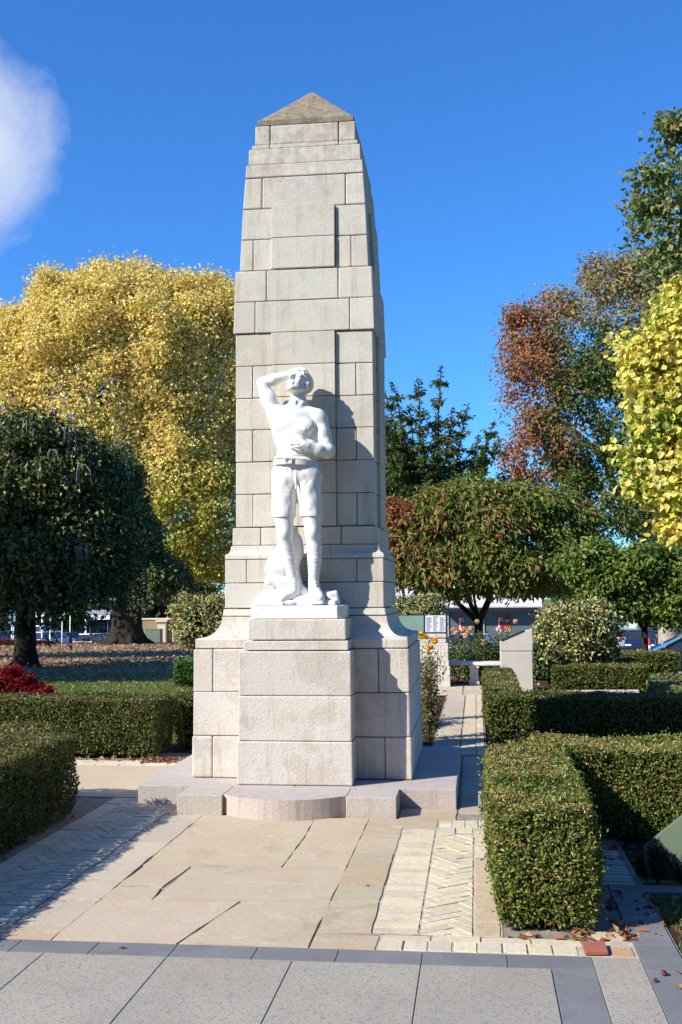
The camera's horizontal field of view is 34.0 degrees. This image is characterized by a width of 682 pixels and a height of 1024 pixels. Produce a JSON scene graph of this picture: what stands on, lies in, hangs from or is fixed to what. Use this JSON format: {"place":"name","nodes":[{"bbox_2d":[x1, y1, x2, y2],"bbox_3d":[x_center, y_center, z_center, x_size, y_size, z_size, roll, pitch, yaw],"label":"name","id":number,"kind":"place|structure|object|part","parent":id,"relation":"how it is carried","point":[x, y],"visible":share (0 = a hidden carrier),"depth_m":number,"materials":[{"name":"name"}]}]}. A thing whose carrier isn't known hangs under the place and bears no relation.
{"place":"outdoors","nodes":[
{"label":"outdoors","id":0,"kind":"place"},
{"bbox_2d":[63,632,84,638],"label":"parked car","id":1,"kind":"object","parent":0,"point":[69,634],"visible":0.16,"depth_m":96.82,"materials":[{"name":"paint"}]},
{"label":"windows","id":2,"kind":"part","parent":1,"relation":"part of","materials":[{"name":"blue glass"}]},
{"bbox_2d":[0,686,484,949],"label":"stone path","id":3,"kind":"structure","parent":0,"point":[231,861],"depth_m":6.44,"materials":[{"name":"stone"}]},
{"bbox_2d":[0,952,668,1023],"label":"street pavement","id":4,"kind":"structure","parent":0,"point":[47,988],"depth_m":4.60,"materials":[{"name":"grey concrete"}]},
{"bbox_2d":[0,684,681,1023],"bbox_3d":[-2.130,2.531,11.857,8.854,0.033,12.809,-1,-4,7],"label":"brick paving","id":5,"kind":"structure","parent":0,"point":[447,919],"depth_m":6.48,"materials":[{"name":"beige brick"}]},
{"bbox_2d":[138,92,460,820],"bbox_3d":[-0.277,-0.776,9.693,2.485,6.272,2.877,-1,-4,7],"label":"war memorial","id":6,"kind":"object","parent":5,"relation":"on","point":[299,719],"visible":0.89,"depth_m":9.38,"materials":[{"name":"stone"}]},
{"bbox_2d":[251,367,348,618],"bbox_3d":[-0.341,-0.178,9.133,0.751,2.081,0.438,-1,-4,7],"label":"marble statue","id":7,"kind":"object","parent":6,"relation":"on","point":[301,432],"visible":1,"depth_m":9.05,"materials":[{"name":"white stone"}]},
{"bbox_2d":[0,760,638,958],"bbox_3d":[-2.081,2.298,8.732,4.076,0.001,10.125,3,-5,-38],"label":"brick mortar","id":8,"kind":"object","parent":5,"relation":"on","point":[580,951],"visible":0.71,"depth_m":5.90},
{"bbox_2d":[581,941,607,954],"bbox_3d":[1.162,1.997,5.106,0.104,0.018,0.136,-3,-2,5],"label":"terracotta tile","id":9,"kind":"object","parent":8,"relation":"on","point":[594,947],"visible":1,"depth_m":5.08,"materials":[{"name":"red tile"}]},
{"bbox_2d":[398,615,450,686],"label":"plaque pillar","id":10,"kind":"structure","parent":5,"relation":"on","point":[432,626],"depth_m":19.36,"materials":[{"name":"stone"}]},
{"bbox_2d":[450,660,499,684],"bbox_3d":[2.472,2.839,19.698,1.218,0.400,0.468,-2,-4,20],"label":"stone bench","id":11,"kind":"object","parent":5,"relation":"on","point":[474,667],"visible":0.56,"depth_m":19.54,"materials":[{"name":"stone"}]},
{"bbox_2d":[565,931,579,935],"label":"dry leaf","id":12,"kind":"object","parent":5,"relation":"on","point":[575,933],"visible":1,"depth_m":5.33,"materials":[{"name":"orange plant"}]},
{"bbox_2d":[476,727,681,929],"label":"clipped hedge","id":13,"kind":"object","parent":5,"relation":"on","point":[554,805],"visible":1,"depth_m":5.83,"materials":[{"name":"green plant"}]},
{"bbox_2d":[642,815,681,880],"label":"wedge sign","id":14,"kind":"object","parent":5,"relation":"on","point":[669,837],"visible":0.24,"depth_m":6.40,"materials":[{"name":"green paint"}]},
{"bbox_2d":[0,599,681,949],"bbox_3d":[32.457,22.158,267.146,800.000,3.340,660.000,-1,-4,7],"label":"ground","id":15,"kind":"structure","parent":0,"point":[637,871],"depth_m":25.43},
{"bbox_2d":[0,603,15,629],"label":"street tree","id":16,"kind":"object","parent":15,"relation":"on","point":[3,622],"visible":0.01,"depth_m":116.44,"materials":[{"name":"green plant"}]},
{"bbox_2d":[0,407,16,428],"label":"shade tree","id":17,"kind":"object","parent":15,"relation":"on","point":[7,415],"visible":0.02,"depth_m":33.68,"materials":[{"name":"green plant"}]},
{"bbox_2d":[9,613,15,638],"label":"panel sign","id":18,"kind":"object","parent":15,"relation":"on","point":[12,625],"visible":0.08,"depth_m":63.35,"materials":[{"name":"metal"}]},
{"bbox_2d":[0,662,59,693],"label":"red bedding","id":19,"kind":"object","parent":15,"relation":"on","point":[12,679],"visible":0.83,"depth_m":17.75,"materials":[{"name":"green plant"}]},
{"bbox_2d":[0,636,70,646],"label":"red bedding","id":20,"kind":"object","parent":15,"relation":"on","point":[7,643],"visible":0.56,"depth_m":59.69,"materials":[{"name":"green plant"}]},
{"bbox_2d":[36,612,44,639],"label":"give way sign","id":21,"kind":"object","parent":15,"relation":"on","point":[42,615],"visible":0.15,"depth_m":66.25,"materials":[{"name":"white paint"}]},
{"bbox_2d":[26,685,59,696],"bbox_3d":[-4.611,2.818,17.143,0.628,0.325,0.668,-1,-4,7],"label":"red bedding","id":22,"kind":"object","parent":15,"relation":"on","point":[45,689],"visible":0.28,"depth_m":17.07,"materials":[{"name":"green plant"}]},
{"bbox_2d":[36,608,67,624],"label":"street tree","id":23,"kind":"object","parent":15,"relation":"on","point":[38,619],"visible":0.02,"depth_m":116.07,"materials":[{"name":"green plant"}]},
{"bbox_2d":[44,598,96,631],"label":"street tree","id":24,"kind":"object","parent":15,"relation":"on","point":[75,622],"visible":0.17,"depth_m":115.11,"materials":[{"name":"green plant"}]},
{"bbox_2d":[0,394,152,667],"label":"weeping elm","id":25,"kind":"object","parent":15,"relation":"on","point":[70,534],"visible":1,"depth_m":25.64,"materials":[{"name":"green plant"}]},
{"bbox_2d":[0,601,166,632],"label":"shop row","id":26,"kind":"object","parent":15,"relation":"on","point":[103,625],"visible":0.18,"depth_m":115.78,"materials":[{"name":"white paint"}]},
{"bbox_2d":[55,623,69,631],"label":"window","id":27,"kind":"structure","parent":26,"relation":"in","point":[64,629],"depth_m":116.17,"materials":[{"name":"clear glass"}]},
{"bbox_2d":[73,624,87,632],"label":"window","id":28,"kind":"structure","parent":26,"relation":"in","point":[81,629],"depth_m":115.98,"materials":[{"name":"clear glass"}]},
{"bbox_2d":[90,622,105,632],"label":"window","id":29,"kind":"structure","parent":26,"relation":"in","point":[100,627],"depth_m":115.72,"materials":[{"name":"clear glass"}]},
{"bbox_2d":[0,246,237,589],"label":"golden tree","id":30,"kind":"object","parent":15,"relation":"on","point":[105,314],"visible":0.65,"depth_m":70.78,"materials":[{"name":"yellow plant"}]},
{"bbox_2d":[87,437,196,645],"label":"weeping elm","id":31,"kind":"object","parent":15,"relation":"on","point":[168,575],"visible":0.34,"depth_m":56.67,"materials":[{"name":"green plant"}]},
{"bbox_2d":[144,629,162,642],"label":"utility cabinet","id":32,"kind":"object","parent":15,"relation":"on","point":[155,635],"visible":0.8,"depth_m":67.71,"materials":[{"name":"green metal"}]},
{"bbox_2d":[142,601,223,642],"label":"tan wall","id":33,"kind":"structure","parent":15,"relation":"on","point":[155,623],"depth_m":75.56,"materials":[{"name":"beige paint"}]},
{"bbox_2d":[153,573,224,617],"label":"street tree","id":34,"kind":"object","parent":15,"relation":"on","point":[201,589],"visible":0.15,"depth_m":118.95,"materials":[{"name":"green plant"}]},
{"bbox_2d":[164,588,234,655],"bbox_3d":[-2.188,2.099,17.769,1.207,1.782,1.152,-1,-4,7],"label":"variegated shrub","id":35,"kind":"object","parent":15,"relation":"on","point":[201,617],"visible":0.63,"depth_m":17.57,"materials":[{"name":"green plant"}]},
{"bbox_2d":[0,884,681,1023],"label":"granite kerb strip","id":36,"kind":"object","parent":15,"relation":"on","point":[581,1000],"visible":0.69,"depth_m":5.04,"materials":[{"name":"grey stone"}]},
{"bbox_2d":[661,969,667,975],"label":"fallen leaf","id":37,"kind":"object","parent":36,"relation":"on","point":[664,972],"visible":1,"depth_m":4.75,"materials":[{"name":"brown plant"}]},
{"bbox_2d":[0,642,681,742],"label":"fallen leaves","id":38,"kind":"object","parent":15,"relation":"on","point":[160,646],"visible":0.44,"depth_m":31.56,"materials":[{"name":"brown plant"}]},
{"bbox_2d":[24,671,681,953],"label":"lawn grass","id":39,"kind":"structure","parent":15,"relation":"on","point":[65,687],"depth_m":19.85,"materials":[{"name":"green plant"}]},
{"bbox_2d":[171,657,193,685],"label":"clipped hedge","id":40,"kind":"object","parent":39,"relation":"on","point":[183,670],"visible":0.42,"depth_m":19.77,"materials":[{"name":"green plant"}]},
{"bbox_2d":[393,590,448,625],"bbox_3d":[1.619,2.498,23.329,1.325,1.715,1.119,-1,-4,7],"label":"variegated shrub","id":41,"kind":"object","parent":15,"relation":"on","point":[419,604],"visible":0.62,"depth_m":23.13,"materials":[{"name":"green plant"}]},
{"bbox_2d":[385,412,473,598],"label":"dark broadleaf tree","id":42,"kind":"object","parent":15,"relation":"on","point":[403,592],"visible":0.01,"depth_m":45.69,"materials":[{"name":"green plant"}]},
{"bbox_2d":[385,365,512,549],"bbox_3d":[3.005,0.306,33.986,4.629,9.649,3.516,-1,-4,7],"label":"cherry tree","id":43,"kind":"object","parent":15,"relation":"on","point":[417,464],"visible":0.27,"depth_m":33.53,"materials":[{"name":"green plant"}]},
{"bbox_2d":[395,584,542,637],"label":"shop building","id":44,"kind":"structure","parent":15,"relation":"on","point":[501,616],"depth_m":104.74,"materials":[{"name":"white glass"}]},
{"bbox_2d":[447,611,448,635],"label":"window frame","id":45,"kind":"structure","parent":44,"relation":"in","point":[447,611],"depth_m":105.21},
{"bbox_2d":[449,611,479,635],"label":"window","id":46,"kind":"structure","parent":44,"relation":"in","point":[453,615],"depth_m":105.21,"materials":[{"name":"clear glass"}]},
{"bbox_2d":[484,611,537,637],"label":"window","id":47,"kind":"structure","parent":44,"relation":"in","point":[524,623],"depth_m":104.62,"materials":[{"name":"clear glass"}]},
{"bbox_2d":[446,634,495,651],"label":"parked car","id":48,"kind":"object","parent":15,"relation":"on","point":[469,638],"visible":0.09,"depth_m":56.63,"materials":[{"name":"paint"}]},
{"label":"windows","id":49,"kind":"part","parent":48,"relation":"part of","materials":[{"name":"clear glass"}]},
{"bbox_2d":[386,471,610,635],"bbox_3d":[3.516,1.583,26.570,6.014,5.191,4.221,-1,-4,7],"label":"rowan tree","id":50,"kind":"object","parent":15,"relation":"on","point":[497,555],"visible":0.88,"depth_m":25.52,"materials":[{"name":"green plant"}]},
{"bbox_2d":[500,629,532,691],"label":"sloping pillar","id":51,"kind":"structure","parent":15,"relation":"on","point":[516,652],"depth_m":18.07,"materials":[{"name":"stone"}]},
{"bbox_2d":[543,588,583,603],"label":"street tree","id":52,"kind":"object","parent":15,"relation":"on","point":[556,599],"visible":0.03,"depth_m":125.33,"materials":[{"name":"green plant"}]},
{"bbox_2d":[485,240,681,672],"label":"russet tree","id":53,"kind":"object","parent":15,"relation":"on","point":[537,353],"visible":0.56,"depth_m":48.33,"materials":[{"name":"brown plant"}]},
{"bbox_2d":[546,533,681,650],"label":"green leafy tree","id":54,"kind":"object","parent":15,"relation":"on","point":[635,580],"visible":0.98,"depth_m":22.89,"materials":[{"name":"green plant"}]},
{"bbox_2d":[620,614,657,629],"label":"street tree","id":55,"kind":"object","parent":15,"relation":"on","point":[642,622],"visible":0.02,"depth_m":114.47,"materials":[{"name":"green plant"}]},
{"bbox_2d":[598,270,681,550],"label":"lime tree","id":56,"kind":"object","parent":15,"relation":"on","point":[649,362],"visible":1,"depth_m":13.97,"materials":[{"name":"yellow plant"}]},
{"bbox_2d":[607,615,681,633],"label":"white hall","id":57,"kind":"structure","parent":15,"relation":"on","point":[634,625],"depth_m":114.81,"materials":[{"name":"paint"}]},
{"bbox_2d":[647,622,657,633],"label":"window","id":58,"kind":"structure","parent":57,"relation":"in","point":[649,627],"depth_m":114.88,"materials":[{"name":"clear glass"}]},
{"bbox_2d":[612,106,681,330],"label":"plane tree","id":59,"kind":"object","parent":15,"relation":"on","point":[644,205],"visible":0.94,"depth_m":32.47,"materials":[{"name":"green plant"}]},
{"bbox_2d":[648,638,651,648],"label":"traffic bollard","id":60,"kind":"object","parent":15,"relation":"on","point":[649,643],"visible":0.32,"depth_m":58.05,"materials":[{"name":"white paint"}]},
{"bbox_2d":[620,648,680,674],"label":"clipped hedge","id":61,"kind":"object","parent":15,"relation":"on","point":[661,661],"visible":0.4,"depth_m":21.59,"materials":[{"name":"green plant"}]},
{"bbox_2d":[631,836,681,883],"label":"rosemary plant","id":62,"kind":"object","parent":15,"relation":"on","point":[658,864],"visible":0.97,"depth_m":6.33,"materials":[{"name":"green plant"}]},
{"bbox_2d":[637,635,681,674],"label":"parked car","id":63,"kind":"object","parent":15,"relation":"on","point":[674,643],"visible":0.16,"depth_m":39.88,"materials":[{"name":"paint"}]},
{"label":"windows","id":64,"kind":"part","parent":63,"relation":"part of","materials":[{"name":"blue glass"}]},
{"bbox_2d":[666,855,681,884],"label":"rosemary plant","id":65,"kind":"object","parent":15,"relation":"on","point":[674,870],"visible":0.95,"depth_m":6.27,"materials":[{"name":"green plant"}]},
{"bbox_2d":[0,0,681,598],"label":"sky","id":66,"kind":"structure","parent":0,"point":[495,136],"materials":[{"name":"blue"}]},
{"bbox_2d":[75,677,681,948],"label":"garden bed","id":67,"kind":"object","parent":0,"point":[635,840],"visible":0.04,"depth_m":11.52,"materials":[{"name":"soil"}]},
{"bbox_2d":[0,718,83,852],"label":"clipped hedge","id":68,"kind":"object","parent":67,"relation":"on","point":[37,770],"visible":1,"depth_m":7.65,"materials":[{"name":"green plant"}]},
{"bbox_2d":[0,688,176,757],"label":"clipped hedge","id":69,"kind":"object","parent":67,"relation":"on","point":[107,721],"visible":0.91,"depth_m":11.30,"materials":[{"name":"green plant"}]},
{"bbox_2d":[172,687,193,748],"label":"clipped hedge","id":70,"kind":"object","parent":67,"relation":"on","point":[184,720],"visible":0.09,"depth_m":11.77,"materials":[{"name":"green plant"}]},
{"bbox_2d":[1,677,681,942],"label":"bed litter","id":71,"kind":"object","parent":67,"relation":"on","point":[625,935],"visible":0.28,"depth_m":5.88,"materials":[{"name":"brown plant"}]},
{"bbox_2d":[420,647,446,721],"bbox_3d":[1.102,2.216,14.284,0.523,1.034,0.477,-1,-4,7],"label":"rose bush","id":72,"kind":"object","parent":67,"relation":"on","point":[429,652],"visible":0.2,"depth_m":14.23,"materials":[{"name":"green plant"}]},
{"bbox_2d":[419,631,449,740],"bbox_3d":[1.001,1.962,12.470,0.455,1.256,0.527,-1,-4,7],"label":"rose bush","id":73,"kind":"object","parent":67,"relation":"on","point":[428,686],"visible":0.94,"depth_m":12.45,"materials":[{"name":"green plant"}]},
{"bbox_2d":[447,627,474,679],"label":"rose bush","id":74,"kind":"object","parent":67,"relation":"on","point":[451,653],"visible":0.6,"depth_m":20.93,"materials":[{"name":"green plant"}]},
{"bbox_2d":[448,626,487,680],"bbox_3d":[2.342,2.659,20.629,0.722,1.088,0.618,0,-4,-12],"label":"rose bush","id":75,"kind":"object","parent":67,"relation":"on","point":[465,670],"visible":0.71,"depth_m":20.64,"materials":[{"name":"green plant"}]},
{"bbox_2d":[468,619,484,675],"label":"rose bush","id":76,"kind":"object","parent":67,"relation":"on","point":[477,621],"visible":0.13,"depth_m":21.90,"materials":[{"name":"green plant"}]},
{"bbox_2d":[466,634,500,677],"bbox_3d":[2.701,2.790,21.146,0.671,0.944,0.771,2,-5,-27],"label":"rose bush","id":77,"kind":"object","parent":67,"relation":"on","point":[481,668],"visible":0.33,"depth_m":21.12,"materials":[{"name":"green plant"}]},
{"bbox_2d":[476,627,511,667],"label":"rose bush","id":78,"kind":"object","parent":67,"relation":"on","point":[492,656],"visible":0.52,"depth_m":20.89,"materials":[{"name":"green plant"}]},
{"bbox_2d":[489,619,517,646],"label":"rose bush","id":79,"kind":"object","parent":67,"relation":"on","point":[514,622],"visible":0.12,"depth_m":22.14,"materials":[{"name":"green plant"}]},
{"bbox_2d":[532,639,557,680],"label":"leafy bush","id":80,"kind":"object","parent":67,"relation":"on","point":[540,671],"visible":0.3,"depth_m":20.60,"materials":[{"name":"green plant"}]},
{"bbox_2d":[528,593,628,664],"bbox_3d":[4.044,2.212,19.110,1.626,1.646,1.356,1,-4,-16],"label":"variegated shrub","id":81,"kind":"object","parent":67,"relation":"on","point":[569,632],"visible":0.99,"depth_m":18.80,"materials":[{"name":"green plant"}]},
{"bbox_2d":[478,665,681,742],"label":"clipped hedge","id":82,"kind":"object","parent":67,"relation":"on","point":[507,702],"visible":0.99,"depth_m":12.08,"materials":[{"name":"green plant"}]},
{"bbox_2d":[553,689,638,692],"bbox_3d":[4.029,2.868,17.753,1.420,0.060,0.120,0,-4,0],"label":"bed edging","id":83,"kind":"object","parent":67,"relation":"on","point":[635,691],"visible":0.33,"depth_m":17.70,"materials":[{"name":"concrete"}]},
{"bbox_2d":[546,654,651,690],"bbox_3d":[4.337,2.761,19.218,1.738,0.534,2.613,-1,-4,7],"label":"clipped hedge","id":84,"kind":"object","parent":67,"relation":"on","point":[628,673],"visible":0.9,"depth_m":18.04,"materials":[{"name":"green plant"}]},
{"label":"side road","id":85,"kind":"structure","parent":0,"visible":0},
{"bbox_2d":[602,628,637,647],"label":"parked car","id":86,"kind":"object","parent":85,"relation":"on","point":[624,636],"visible":0.15,"depth_m":76.00,"materials":[{"name":"paint"}]},
{"bbox_2d":[622,630,657,650],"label":"parked car","id":87,"kind":"object","parent":85,"relation":"on","point":[633,640],"visible":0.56,"depth_m":66.94,"materials":[{"name":"paint"}]},
{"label":"windows","id":88,"kind":"part","parent":87,"relation":"part of","materials":[{"name":"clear glass"}]},
{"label":"road","id":89,"kind":"structure","parent":0,"visible":0},
{"bbox_2d":[0,631,14,639],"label":"parked car","id":90,"kind":"object","parent":89,"relation":"on","point":[3,637],"visible":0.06,"depth_m":101.20,"materials":[{"name":"paint"}]},
{"bbox_2d":[36,625,60,630],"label":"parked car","id":91,"kind":"object","parent":89,"relation":"on","point":[38,627],"visible":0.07,"depth_m":104.03,"materials":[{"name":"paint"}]},
{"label":"windows","id":92,"kind":"part","parent":91,"relation":"part of","materials":[{"name":"blue glass"}]},
{"bbox_2d":[36,631,74,644],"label":"parked car","id":93,"kind":"object","parent":89,"relation":"on","point":[58,635],"visible":0.22,"depth_m":94.59,"materials":[{"name":"paint"}]},
{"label":"windows","id":94,"kind":"part","parent":93,"relation":"part of","materials":[{"name":"blue glass"}]},
{"bbox_2d":[73,633,107,644],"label":"parked car","id":95,"kind":"object","parent":89,"relation":"on","point":[96,638],"visible":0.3,"depth_m":91.09,"materials":[{"name":"paint"}]},
{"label":"windows","id":96,"kind":"part","parent":95,"relation":"part of","materials":[{"name":"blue glass"}]}
]}

